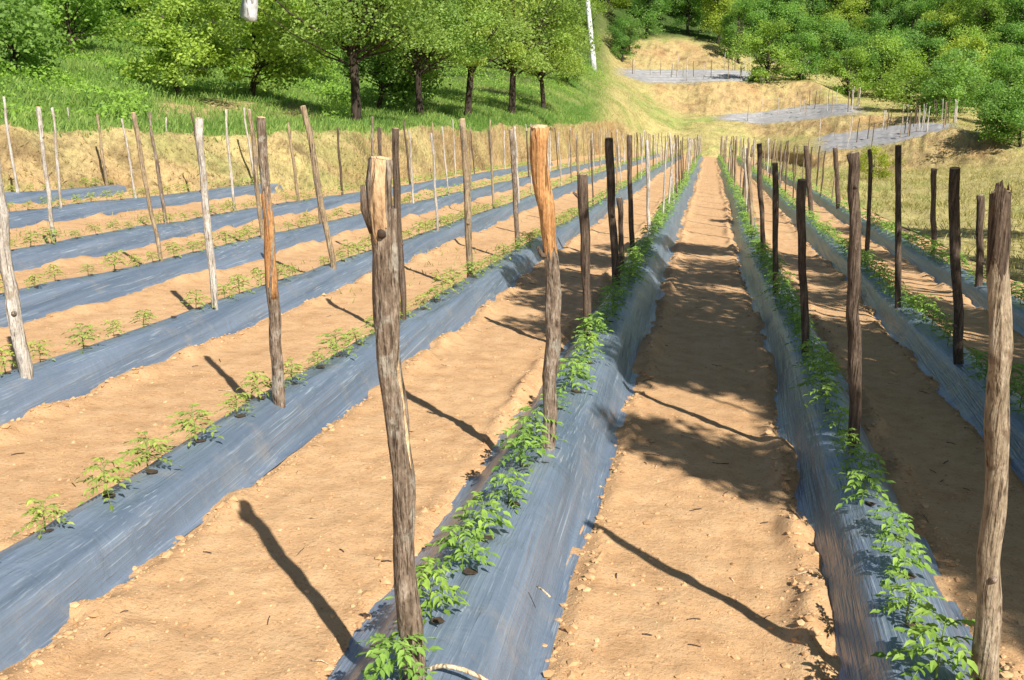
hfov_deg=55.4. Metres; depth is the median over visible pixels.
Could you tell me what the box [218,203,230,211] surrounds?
tomato seedling
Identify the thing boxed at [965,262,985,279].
tomato seedling
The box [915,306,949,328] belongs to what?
tomato seedling
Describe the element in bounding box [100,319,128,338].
tomato seedling
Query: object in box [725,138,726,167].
wooden stake
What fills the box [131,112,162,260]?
wooden stake
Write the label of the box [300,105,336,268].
wooden stake
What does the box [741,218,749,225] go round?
tomato seedling
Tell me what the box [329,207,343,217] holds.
tomato seedling
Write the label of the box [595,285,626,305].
tomato seedling
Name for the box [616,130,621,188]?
wooden stake
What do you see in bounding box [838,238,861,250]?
tomato seedling
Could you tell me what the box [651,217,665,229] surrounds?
tomato seedling
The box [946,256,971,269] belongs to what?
tomato seedling
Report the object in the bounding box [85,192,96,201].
tomato seedling
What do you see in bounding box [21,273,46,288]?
tomato seedling
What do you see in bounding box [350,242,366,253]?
tomato seedling
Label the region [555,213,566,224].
tomato seedling
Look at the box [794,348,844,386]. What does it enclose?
tomato seedling
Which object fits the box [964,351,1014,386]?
tomato seedling
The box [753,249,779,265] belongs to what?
tomato seedling
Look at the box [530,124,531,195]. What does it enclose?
wooden stake
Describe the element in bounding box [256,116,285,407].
wooden stake
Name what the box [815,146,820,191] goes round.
wooden stake
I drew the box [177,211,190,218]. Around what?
tomato seedling
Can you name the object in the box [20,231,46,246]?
tomato seedling
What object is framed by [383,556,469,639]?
tomato seedling
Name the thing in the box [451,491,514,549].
tomato seedling
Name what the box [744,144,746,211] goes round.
wooden stake
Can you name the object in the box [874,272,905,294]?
tomato seedling
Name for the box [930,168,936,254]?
wooden stake
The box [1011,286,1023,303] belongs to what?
tomato seedling
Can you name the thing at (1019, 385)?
tomato seedling
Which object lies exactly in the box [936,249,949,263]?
tomato seedling
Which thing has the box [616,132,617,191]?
wooden stake
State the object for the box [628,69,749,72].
mulch sheet
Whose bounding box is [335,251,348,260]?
tomato seedling
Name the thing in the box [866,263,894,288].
tomato seedling
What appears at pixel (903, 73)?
tree
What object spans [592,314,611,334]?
tomato seedling
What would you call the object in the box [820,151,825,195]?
wooden stake
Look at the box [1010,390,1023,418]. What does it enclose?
tomato seedling
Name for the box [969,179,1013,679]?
wooden stake
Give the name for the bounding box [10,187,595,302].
weeds
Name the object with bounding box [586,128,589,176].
wooden stake
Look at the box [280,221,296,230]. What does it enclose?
tomato seedling
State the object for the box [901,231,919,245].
tomato seedling
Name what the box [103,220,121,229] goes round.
tomato seedling
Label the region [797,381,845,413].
tomato seedling
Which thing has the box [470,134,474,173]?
wooden stake
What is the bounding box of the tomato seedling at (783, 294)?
[770,288,799,308]
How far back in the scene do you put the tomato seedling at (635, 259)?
10.97 m
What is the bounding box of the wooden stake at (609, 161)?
[605,137,619,286]
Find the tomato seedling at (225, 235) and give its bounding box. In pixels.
[214,231,236,244]
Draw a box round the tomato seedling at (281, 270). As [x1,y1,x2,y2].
[264,264,291,279]
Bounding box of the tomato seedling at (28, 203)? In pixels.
[23,200,34,208]
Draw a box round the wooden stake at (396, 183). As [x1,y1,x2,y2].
[392,127,405,319]
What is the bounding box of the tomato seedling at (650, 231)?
[637,223,659,240]
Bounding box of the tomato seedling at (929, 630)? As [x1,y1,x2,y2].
[871,602,1003,679]
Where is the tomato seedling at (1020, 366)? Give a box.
[977,363,1023,392]
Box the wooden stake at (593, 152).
[592,130,594,173]
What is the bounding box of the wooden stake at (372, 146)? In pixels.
[371,116,373,155]
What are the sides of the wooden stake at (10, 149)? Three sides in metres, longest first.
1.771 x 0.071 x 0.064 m
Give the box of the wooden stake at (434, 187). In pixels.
[430,133,438,230]
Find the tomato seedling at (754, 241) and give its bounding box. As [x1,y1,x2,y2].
[745,240,759,251]
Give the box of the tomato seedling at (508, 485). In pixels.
[478,468,533,513]
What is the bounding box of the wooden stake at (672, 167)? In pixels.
[669,133,673,200]
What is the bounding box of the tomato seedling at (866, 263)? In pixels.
[862,258,874,272]
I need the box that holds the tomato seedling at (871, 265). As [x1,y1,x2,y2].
[861,258,890,273]
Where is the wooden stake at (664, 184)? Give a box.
[662,141,667,219]
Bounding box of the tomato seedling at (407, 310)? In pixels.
[400,300,414,317]
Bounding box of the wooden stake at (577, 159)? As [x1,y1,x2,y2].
[575,134,579,215]
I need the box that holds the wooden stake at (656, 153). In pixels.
[655,139,657,167]
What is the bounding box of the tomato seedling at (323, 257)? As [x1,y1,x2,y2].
[318,256,329,264]
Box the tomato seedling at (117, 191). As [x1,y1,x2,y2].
[114,190,126,199]
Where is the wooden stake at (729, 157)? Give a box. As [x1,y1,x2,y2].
[728,142,730,171]
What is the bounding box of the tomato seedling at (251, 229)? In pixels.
[237,225,256,238]
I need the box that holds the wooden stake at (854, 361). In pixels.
[846,151,861,447]
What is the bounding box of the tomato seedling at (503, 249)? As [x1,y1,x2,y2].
[490,244,514,259]
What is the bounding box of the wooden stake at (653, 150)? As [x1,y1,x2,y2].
[652,135,653,169]
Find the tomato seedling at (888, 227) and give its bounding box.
[883,221,894,234]
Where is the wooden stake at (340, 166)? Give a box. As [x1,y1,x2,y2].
[337,128,343,194]
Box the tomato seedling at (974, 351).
[962,348,987,368]
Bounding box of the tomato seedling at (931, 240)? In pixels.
[918,237,943,256]
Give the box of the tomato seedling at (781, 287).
[765,283,798,300]
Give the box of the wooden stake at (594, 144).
[593,130,594,161]
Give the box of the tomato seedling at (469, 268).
[459,261,484,277]
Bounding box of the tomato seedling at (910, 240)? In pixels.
[903,232,922,246]
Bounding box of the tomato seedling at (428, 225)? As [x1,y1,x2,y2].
[416,220,434,231]
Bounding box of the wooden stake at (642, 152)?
[640,130,644,178]
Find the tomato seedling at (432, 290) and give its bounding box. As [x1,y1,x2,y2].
[421,287,449,304]
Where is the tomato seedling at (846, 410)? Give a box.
[815,407,848,435]
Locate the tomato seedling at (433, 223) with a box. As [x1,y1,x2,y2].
[426,219,435,228]
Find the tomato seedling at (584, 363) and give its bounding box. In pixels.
[563,354,596,382]
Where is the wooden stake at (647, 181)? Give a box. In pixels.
[645,140,650,232]
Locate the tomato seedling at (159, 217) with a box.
[150,212,167,223]
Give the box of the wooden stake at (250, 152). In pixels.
[243,107,253,179]
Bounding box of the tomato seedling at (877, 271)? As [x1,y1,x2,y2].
[869,267,889,279]
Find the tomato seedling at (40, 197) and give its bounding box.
[35,195,57,206]
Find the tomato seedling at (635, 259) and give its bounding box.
[620,255,648,275]
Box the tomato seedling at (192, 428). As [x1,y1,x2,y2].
[161,403,224,445]
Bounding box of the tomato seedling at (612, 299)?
[593,286,631,314]
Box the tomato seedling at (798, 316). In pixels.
[784,312,820,338]
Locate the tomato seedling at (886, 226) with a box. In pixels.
[879,220,894,232]
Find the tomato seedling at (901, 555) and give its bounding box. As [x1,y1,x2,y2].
[869,528,936,585]
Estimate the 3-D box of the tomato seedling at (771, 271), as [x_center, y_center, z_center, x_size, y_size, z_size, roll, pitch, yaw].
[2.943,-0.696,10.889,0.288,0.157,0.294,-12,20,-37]
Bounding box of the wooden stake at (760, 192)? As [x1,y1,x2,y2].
[757,143,765,253]
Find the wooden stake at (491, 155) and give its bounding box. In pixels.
[489,120,494,207]
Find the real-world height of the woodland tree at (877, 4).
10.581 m
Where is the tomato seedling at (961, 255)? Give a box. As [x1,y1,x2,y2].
[943,252,969,267]
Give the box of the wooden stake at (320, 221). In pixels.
[311,126,321,223]
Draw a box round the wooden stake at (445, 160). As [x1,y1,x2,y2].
[441,126,448,194]
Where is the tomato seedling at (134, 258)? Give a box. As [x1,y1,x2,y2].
[127,254,147,266]
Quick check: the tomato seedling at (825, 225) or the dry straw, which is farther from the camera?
the tomato seedling at (825, 225)
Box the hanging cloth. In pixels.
[240,0,257,21]
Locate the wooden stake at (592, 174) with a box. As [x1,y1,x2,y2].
[590,140,593,206]
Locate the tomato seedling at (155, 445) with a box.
[117,431,181,473]
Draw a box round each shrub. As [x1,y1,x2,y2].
[0,0,79,79]
[5,0,148,56]
[233,0,346,73]
[321,19,454,109]
[359,32,453,105]
[552,52,590,84]
[604,11,649,51]
[844,138,910,178]
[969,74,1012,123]
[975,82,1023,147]
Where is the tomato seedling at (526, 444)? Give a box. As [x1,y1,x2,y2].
[492,423,555,472]
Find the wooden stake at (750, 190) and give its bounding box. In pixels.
[747,157,753,227]
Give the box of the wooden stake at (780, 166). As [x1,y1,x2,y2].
[779,140,781,194]
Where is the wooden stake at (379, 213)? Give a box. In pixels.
[360,156,426,679]
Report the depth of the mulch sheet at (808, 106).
99.39 m
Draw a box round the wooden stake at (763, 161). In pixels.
[762,145,764,178]
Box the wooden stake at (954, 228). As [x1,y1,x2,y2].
[948,167,963,363]
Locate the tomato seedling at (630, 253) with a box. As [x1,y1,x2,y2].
[625,251,646,262]
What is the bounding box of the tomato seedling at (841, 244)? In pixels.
[834,238,847,251]
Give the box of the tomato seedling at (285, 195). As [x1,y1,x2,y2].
[278,191,293,201]
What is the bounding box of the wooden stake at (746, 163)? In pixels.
[743,137,749,198]
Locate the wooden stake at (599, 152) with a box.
[598,132,600,171]
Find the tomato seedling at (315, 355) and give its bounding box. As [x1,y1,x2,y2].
[301,351,330,370]
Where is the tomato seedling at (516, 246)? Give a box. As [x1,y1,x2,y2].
[505,242,523,252]
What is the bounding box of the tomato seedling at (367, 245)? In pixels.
[356,234,371,248]
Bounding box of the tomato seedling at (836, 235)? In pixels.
[829,231,843,240]
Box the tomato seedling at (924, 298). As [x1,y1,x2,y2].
[901,292,943,319]
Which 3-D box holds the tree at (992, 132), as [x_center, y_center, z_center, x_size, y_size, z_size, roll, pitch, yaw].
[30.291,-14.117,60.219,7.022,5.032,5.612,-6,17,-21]
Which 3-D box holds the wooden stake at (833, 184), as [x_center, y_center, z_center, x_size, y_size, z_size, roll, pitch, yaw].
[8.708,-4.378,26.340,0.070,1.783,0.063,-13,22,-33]
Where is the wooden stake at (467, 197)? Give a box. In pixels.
[459,118,472,277]
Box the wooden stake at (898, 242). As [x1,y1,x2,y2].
[895,145,901,307]
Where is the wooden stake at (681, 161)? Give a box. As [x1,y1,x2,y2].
[680,141,682,187]
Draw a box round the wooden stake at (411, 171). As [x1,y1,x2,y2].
[408,130,413,202]
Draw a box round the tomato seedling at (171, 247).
[163,242,185,256]
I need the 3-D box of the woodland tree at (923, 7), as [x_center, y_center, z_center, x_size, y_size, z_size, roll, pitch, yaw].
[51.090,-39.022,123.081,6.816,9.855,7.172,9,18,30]
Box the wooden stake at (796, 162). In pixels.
[794,146,798,181]
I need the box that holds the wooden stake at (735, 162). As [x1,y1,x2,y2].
[734,136,737,190]
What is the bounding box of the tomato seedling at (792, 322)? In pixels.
[784,314,809,331]
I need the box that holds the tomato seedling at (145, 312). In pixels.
[129,309,157,325]
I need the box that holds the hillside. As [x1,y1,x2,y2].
[0,0,1023,283]
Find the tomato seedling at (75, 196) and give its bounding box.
[69,194,83,203]
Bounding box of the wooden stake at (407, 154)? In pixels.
[403,120,410,183]
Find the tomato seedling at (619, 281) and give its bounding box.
[608,276,631,292]
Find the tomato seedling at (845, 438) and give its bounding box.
[829,427,865,455]
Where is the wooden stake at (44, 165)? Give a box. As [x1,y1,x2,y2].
[36,106,55,241]
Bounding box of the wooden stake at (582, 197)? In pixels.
[573,173,590,335]
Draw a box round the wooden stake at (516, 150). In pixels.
[513,126,519,202]
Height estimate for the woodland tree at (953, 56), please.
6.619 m
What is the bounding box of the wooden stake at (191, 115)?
[190,112,198,164]
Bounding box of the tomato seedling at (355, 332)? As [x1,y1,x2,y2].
[344,328,370,346]
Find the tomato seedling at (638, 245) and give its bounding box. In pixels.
[631,241,657,257]
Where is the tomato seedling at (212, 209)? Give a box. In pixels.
[200,204,222,214]
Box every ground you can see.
[0,153,1023,679]
[811,183,1015,280]
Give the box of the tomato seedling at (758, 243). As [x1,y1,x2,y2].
[747,242,772,262]
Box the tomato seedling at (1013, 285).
[1010,281,1023,296]
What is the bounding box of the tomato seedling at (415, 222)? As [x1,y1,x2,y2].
[410,221,428,234]
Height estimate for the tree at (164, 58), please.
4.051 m
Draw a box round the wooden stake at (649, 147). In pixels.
[648,133,650,171]
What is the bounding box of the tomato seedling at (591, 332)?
[569,327,599,349]
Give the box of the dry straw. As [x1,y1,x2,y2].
[536,585,550,597]
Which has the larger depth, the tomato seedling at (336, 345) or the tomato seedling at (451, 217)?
the tomato seedling at (451, 217)
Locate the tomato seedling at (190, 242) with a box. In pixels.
[180,240,202,251]
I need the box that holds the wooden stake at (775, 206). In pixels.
[772,162,778,293]
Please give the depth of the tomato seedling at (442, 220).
14.61 m
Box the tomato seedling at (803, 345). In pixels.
[792,338,832,370]
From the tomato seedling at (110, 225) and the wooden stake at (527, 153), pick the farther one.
the wooden stake at (527, 153)
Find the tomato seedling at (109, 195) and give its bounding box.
[97,190,114,199]
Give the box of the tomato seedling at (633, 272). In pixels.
[604,262,647,289]
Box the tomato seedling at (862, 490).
[832,468,898,511]
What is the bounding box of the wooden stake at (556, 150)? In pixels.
[554,128,558,168]
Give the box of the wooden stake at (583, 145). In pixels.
[583,128,584,164]
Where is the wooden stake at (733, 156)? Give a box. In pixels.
[732,136,733,181]
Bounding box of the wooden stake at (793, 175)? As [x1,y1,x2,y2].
[792,148,794,204]
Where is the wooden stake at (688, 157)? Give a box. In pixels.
[687,140,690,174]
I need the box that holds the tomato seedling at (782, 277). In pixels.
[755,271,795,297]
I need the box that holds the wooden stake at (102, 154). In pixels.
[96,113,107,184]
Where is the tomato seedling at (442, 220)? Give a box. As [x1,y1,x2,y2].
[434,215,449,226]
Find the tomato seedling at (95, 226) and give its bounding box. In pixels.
[89,223,104,233]
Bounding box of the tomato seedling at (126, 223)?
[122,221,135,227]
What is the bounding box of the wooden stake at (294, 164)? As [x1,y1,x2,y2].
[287,123,299,200]
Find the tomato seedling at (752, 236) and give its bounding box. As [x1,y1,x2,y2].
[744,231,758,245]
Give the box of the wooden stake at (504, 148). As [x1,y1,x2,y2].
[503,130,505,168]
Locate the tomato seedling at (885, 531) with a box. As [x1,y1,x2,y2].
[864,501,919,539]
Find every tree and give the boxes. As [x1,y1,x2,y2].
[4,0,64,26]
[45,0,108,33]
[71,0,140,28]
[92,0,264,93]
[100,0,195,32]
[144,1,208,22]
[182,0,330,96]
[208,0,264,18]
[212,0,454,120]
[263,0,284,14]
[281,0,336,58]
[331,0,514,115]
[332,10,378,55]
[385,0,555,116]
[441,0,616,113]
[494,0,597,109]
[511,0,539,28]
[532,11,563,47]
[561,0,609,38]
[590,0,632,15]
[607,14,640,61]
[620,0,676,19]
[629,0,672,37]
[665,0,708,34]
[674,0,707,15]
[693,0,755,24]
[694,0,756,43]
[711,0,763,63]
[722,10,813,83]
[733,0,781,46]
[751,0,778,22]
[757,26,825,80]
[758,0,830,54]
[767,0,818,35]
[768,0,825,40]
[804,0,824,17]
[805,13,876,73]
[807,10,851,57]
[811,0,860,29]
[814,41,882,96]
[820,0,870,46]
[838,0,884,29]
[838,27,933,97]
[844,10,892,57]
[857,22,914,82]
[864,49,933,111]
[870,0,910,35]
[881,0,913,27]
[889,0,943,60]
[891,0,962,43]
[899,11,946,71]
[899,31,954,90]
[910,48,999,118]
[912,40,1000,112]
[918,0,968,54]
[925,18,1000,69]
[929,28,1004,94]
[938,0,1016,38]
[952,0,981,21]
[957,17,1023,73]
[959,0,1017,53]
[966,75,1023,142]
[975,37,1023,87]
[978,0,1023,39]
[979,38,1023,97]
[996,48,1023,86]
[1000,0,1023,36]
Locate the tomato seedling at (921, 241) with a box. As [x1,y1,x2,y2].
[907,234,930,248]
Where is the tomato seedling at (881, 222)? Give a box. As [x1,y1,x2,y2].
[874,218,883,227]
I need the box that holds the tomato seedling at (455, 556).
[417,519,499,576]
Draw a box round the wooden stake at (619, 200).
[616,197,623,272]
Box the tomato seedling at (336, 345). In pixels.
[313,328,358,358]
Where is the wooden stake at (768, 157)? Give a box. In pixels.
[767,138,768,175]
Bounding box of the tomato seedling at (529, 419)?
[509,405,567,454]
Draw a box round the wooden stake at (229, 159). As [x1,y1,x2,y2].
[225,109,235,210]
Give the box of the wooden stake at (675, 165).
[674,135,677,198]
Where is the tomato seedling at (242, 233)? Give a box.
[232,229,247,241]
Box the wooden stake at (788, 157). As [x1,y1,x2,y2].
[787,143,789,175]
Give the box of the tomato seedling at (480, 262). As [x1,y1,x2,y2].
[473,259,490,273]
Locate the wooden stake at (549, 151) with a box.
[549,131,550,171]
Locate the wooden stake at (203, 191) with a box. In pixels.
[195,117,217,309]
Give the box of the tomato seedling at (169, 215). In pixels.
[162,213,177,222]
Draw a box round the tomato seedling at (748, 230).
[739,224,759,238]
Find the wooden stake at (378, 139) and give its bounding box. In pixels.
[377,127,381,155]
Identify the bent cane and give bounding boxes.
[428,663,488,679]
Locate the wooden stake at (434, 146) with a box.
[431,123,436,179]
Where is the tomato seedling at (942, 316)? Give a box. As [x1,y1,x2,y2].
[930,315,965,340]
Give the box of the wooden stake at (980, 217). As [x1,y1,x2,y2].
[974,194,985,286]
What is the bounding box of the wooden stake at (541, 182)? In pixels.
[530,124,561,449]
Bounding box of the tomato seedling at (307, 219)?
[296,212,314,225]
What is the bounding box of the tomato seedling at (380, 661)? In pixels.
[355,632,442,679]
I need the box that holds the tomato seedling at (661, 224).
[646,218,663,228]
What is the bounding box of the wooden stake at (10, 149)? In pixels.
[2,97,18,192]
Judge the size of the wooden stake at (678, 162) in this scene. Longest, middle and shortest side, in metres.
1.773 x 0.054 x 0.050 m
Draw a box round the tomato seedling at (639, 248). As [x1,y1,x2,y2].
[628,245,652,260]
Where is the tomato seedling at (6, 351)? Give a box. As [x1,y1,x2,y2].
[0,344,17,374]
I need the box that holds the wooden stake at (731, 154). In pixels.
[730,136,731,171]
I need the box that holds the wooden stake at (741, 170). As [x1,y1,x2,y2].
[739,147,742,195]
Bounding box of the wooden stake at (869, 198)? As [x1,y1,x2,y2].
[864,149,872,264]
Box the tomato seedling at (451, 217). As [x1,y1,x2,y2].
[445,213,459,222]
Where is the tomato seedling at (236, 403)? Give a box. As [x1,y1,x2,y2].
[214,392,256,415]
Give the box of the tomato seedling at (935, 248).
[923,242,946,259]
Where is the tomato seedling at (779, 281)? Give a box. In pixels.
[766,274,791,288]
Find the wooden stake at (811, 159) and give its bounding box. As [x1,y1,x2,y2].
[810,147,812,170]
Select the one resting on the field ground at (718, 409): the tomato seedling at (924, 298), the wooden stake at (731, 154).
the wooden stake at (731, 154)
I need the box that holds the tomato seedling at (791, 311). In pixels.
[780,305,800,321]
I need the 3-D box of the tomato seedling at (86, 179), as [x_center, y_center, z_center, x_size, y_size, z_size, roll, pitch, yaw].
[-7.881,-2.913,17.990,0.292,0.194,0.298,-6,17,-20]
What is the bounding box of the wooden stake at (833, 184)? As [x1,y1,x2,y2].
[831,145,837,201]
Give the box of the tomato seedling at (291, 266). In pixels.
[284,265,300,275]
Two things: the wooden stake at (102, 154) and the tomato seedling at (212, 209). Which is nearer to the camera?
the tomato seedling at (212, 209)
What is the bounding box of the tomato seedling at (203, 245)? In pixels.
[195,236,219,248]
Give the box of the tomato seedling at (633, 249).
[619,248,646,262]
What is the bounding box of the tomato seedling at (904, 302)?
[898,295,912,305]
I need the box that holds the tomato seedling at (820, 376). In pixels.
[789,359,843,392]
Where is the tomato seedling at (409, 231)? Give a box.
[404,228,413,237]
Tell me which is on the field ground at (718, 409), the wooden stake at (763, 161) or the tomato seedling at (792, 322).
the wooden stake at (763, 161)
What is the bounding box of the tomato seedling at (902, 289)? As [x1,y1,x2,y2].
[881,283,913,301]
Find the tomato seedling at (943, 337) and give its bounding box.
[935,326,964,345]
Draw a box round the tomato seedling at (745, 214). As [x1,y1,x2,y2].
[737,212,756,223]
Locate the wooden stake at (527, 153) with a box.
[526,131,529,177]
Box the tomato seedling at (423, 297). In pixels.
[407,293,430,308]
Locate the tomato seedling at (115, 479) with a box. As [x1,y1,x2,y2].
[74,457,139,510]
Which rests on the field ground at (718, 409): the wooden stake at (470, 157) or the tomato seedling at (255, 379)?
the wooden stake at (470, 157)
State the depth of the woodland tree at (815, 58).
106.85 m
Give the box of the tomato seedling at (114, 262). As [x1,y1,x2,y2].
[100,249,128,270]
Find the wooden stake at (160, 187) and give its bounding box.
[148,112,167,223]
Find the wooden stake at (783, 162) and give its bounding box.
[780,141,787,188]
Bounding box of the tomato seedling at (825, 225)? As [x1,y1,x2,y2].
[816,220,833,231]
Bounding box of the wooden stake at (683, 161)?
[682,136,683,184]
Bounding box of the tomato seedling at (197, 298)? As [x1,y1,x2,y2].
[179,289,216,309]
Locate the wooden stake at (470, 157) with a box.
[469,127,471,189]
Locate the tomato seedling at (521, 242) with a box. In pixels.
[512,237,528,248]
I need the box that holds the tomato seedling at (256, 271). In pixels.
[247,267,264,286]
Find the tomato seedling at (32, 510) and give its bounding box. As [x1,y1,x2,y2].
[12,494,74,538]
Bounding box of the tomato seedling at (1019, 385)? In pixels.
[1009,376,1023,406]
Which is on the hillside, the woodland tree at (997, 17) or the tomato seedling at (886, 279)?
the woodland tree at (997, 17)
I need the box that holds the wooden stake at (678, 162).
[677,135,679,193]
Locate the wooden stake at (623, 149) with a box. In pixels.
[622,135,624,162]
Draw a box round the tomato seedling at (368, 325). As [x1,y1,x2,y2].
[361,314,373,336]
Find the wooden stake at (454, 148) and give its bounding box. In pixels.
[452,119,455,177]
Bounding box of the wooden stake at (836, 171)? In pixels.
[833,147,840,208]
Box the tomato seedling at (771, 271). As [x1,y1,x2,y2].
[761,270,784,283]
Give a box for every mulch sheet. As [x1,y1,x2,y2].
[0,154,659,424]
[0,156,622,326]
[0,156,677,670]
[5,184,126,203]
[9,183,282,228]
[11,162,552,270]
[327,156,703,679]
[624,74,748,79]
[627,70,748,74]
[627,76,750,82]
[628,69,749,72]
[631,73,748,76]
[716,157,972,679]
[721,109,853,120]
[725,107,850,117]
[729,103,851,114]
[730,105,847,115]
[735,111,851,122]
[737,158,1023,482]
[756,162,1023,336]
[818,123,948,140]
[821,128,939,146]
[822,123,936,136]
[823,129,945,150]
[827,125,948,142]
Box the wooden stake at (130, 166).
[121,118,136,197]
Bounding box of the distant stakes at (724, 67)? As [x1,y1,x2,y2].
[632,56,820,108]
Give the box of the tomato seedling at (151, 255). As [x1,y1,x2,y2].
[146,252,160,260]
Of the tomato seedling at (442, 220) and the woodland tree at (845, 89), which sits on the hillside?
the woodland tree at (845, 89)
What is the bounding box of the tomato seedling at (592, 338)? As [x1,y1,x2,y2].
[570,334,609,364]
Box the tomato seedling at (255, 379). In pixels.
[236,371,271,402]
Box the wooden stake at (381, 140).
[380,127,381,152]
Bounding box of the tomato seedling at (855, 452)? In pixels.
[832,443,887,479]
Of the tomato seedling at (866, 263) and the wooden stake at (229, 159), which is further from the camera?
the wooden stake at (229, 159)
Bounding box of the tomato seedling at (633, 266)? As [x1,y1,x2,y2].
[620,264,643,282]
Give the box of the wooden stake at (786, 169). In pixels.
[784,140,788,199]
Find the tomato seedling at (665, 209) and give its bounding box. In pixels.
[655,205,672,214]
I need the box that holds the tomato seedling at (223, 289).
[217,283,236,297]
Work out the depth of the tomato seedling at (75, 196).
14.96 m
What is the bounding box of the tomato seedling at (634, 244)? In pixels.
[626,237,656,253]
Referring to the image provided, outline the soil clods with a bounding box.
[0,193,1023,679]
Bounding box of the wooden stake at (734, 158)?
[734,140,735,176]
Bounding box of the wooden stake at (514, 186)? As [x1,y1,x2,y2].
[509,129,519,247]
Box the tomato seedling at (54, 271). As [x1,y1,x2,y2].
[42,264,65,283]
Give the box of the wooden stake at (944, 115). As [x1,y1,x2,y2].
[943,102,946,128]
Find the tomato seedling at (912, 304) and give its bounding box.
[895,294,926,315]
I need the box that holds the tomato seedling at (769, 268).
[758,262,782,278]
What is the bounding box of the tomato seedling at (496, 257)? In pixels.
[493,254,503,261]
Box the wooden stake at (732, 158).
[730,137,734,179]
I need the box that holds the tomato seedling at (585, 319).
[572,311,614,342]
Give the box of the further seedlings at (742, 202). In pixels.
[207,151,881,226]
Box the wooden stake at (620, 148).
[620,130,621,165]
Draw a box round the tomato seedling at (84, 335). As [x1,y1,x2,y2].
[61,323,104,352]
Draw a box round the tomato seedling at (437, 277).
[429,272,458,293]
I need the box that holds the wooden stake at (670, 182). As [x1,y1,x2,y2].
[667,143,674,209]
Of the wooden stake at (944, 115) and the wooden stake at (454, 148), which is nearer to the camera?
the wooden stake at (454, 148)
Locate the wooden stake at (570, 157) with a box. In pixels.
[569,130,571,182]
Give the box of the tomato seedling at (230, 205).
[221,200,238,211]
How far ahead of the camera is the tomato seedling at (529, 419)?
4.82 m
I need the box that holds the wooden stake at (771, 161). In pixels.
[768,139,775,182]
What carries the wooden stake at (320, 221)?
on the field ground at (718, 409)
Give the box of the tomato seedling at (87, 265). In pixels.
[77,264,93,273]
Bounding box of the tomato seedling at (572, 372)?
[556,358,597,392]
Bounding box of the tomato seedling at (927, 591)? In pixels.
[870,570,950,636]
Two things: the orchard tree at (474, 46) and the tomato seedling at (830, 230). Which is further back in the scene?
the orchard tree at (474, 46)
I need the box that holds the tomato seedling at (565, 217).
[556,212,571,223]
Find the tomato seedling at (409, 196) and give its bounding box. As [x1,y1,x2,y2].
[404,193,414,200]
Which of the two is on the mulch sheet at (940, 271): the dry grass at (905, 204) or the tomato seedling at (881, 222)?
the tomato seedling at (881, 222)
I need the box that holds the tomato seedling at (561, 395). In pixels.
[540,389,571,413]
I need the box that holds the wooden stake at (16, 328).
[0,160,33,378]
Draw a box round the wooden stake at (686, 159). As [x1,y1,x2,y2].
[684,140,687,177]
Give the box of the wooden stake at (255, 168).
[247,109,263,238]
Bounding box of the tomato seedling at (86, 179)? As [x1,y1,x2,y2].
[78,177,92,186]
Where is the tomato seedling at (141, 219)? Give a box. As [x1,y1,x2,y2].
[134,215,151,225]
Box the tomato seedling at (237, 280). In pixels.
[224,274,253,294]
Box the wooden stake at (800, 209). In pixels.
[796,178,809,354]
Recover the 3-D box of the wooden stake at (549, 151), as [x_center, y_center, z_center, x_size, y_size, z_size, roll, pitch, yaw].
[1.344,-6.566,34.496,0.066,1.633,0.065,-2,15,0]
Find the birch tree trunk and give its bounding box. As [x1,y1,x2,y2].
[585,0,596,71]
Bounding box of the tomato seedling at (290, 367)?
[283,358,306,386]
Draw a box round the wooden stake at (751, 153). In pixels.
[746,145,753,219]
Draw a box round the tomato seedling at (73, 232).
[68,230,82,237]
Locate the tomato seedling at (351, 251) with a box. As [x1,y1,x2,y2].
[336,239,360,256]
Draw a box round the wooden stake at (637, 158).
[636,132,637,181]
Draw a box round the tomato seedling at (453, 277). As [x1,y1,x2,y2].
[441,269,469,288]
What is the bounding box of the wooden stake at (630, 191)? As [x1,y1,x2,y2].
[627,135,634,255]
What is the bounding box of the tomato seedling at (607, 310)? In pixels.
[597,305,622,319]
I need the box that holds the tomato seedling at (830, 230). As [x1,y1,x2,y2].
[818,226,839,237]
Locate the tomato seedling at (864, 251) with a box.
[861,249,878,264]
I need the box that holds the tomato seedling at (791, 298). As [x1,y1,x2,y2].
[773,290,800,316]
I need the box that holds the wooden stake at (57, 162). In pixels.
[50,107,62,206]
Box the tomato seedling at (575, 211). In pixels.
[562,208,578,218]
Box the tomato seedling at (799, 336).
[785,329,818,346]
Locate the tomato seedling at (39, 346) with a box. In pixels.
[28,339,55,361]
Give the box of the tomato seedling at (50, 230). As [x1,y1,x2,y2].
[36,227,62,242]
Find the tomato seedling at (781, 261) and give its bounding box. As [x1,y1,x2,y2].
[759,256,788,275]
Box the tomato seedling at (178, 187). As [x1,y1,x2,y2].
[173,183,184,192]
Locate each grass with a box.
[0,32,619,142]
[584,31,1023,280]
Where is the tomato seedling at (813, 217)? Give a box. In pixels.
[806,214,820,225]
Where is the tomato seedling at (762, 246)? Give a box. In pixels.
[745,243,772,257]
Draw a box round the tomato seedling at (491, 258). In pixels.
[482,255,500,266]
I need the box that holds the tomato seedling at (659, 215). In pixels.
[650,212,670,223]
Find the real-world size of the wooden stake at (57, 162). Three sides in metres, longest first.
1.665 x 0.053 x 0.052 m
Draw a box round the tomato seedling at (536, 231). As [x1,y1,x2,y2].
[529,228,540,236]
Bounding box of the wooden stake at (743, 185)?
[741,148,747,199]
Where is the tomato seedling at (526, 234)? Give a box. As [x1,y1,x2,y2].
[520,231,535,246]
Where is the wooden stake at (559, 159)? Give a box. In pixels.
[558,132,561,185]
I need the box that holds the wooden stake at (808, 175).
[804,145,812,216]

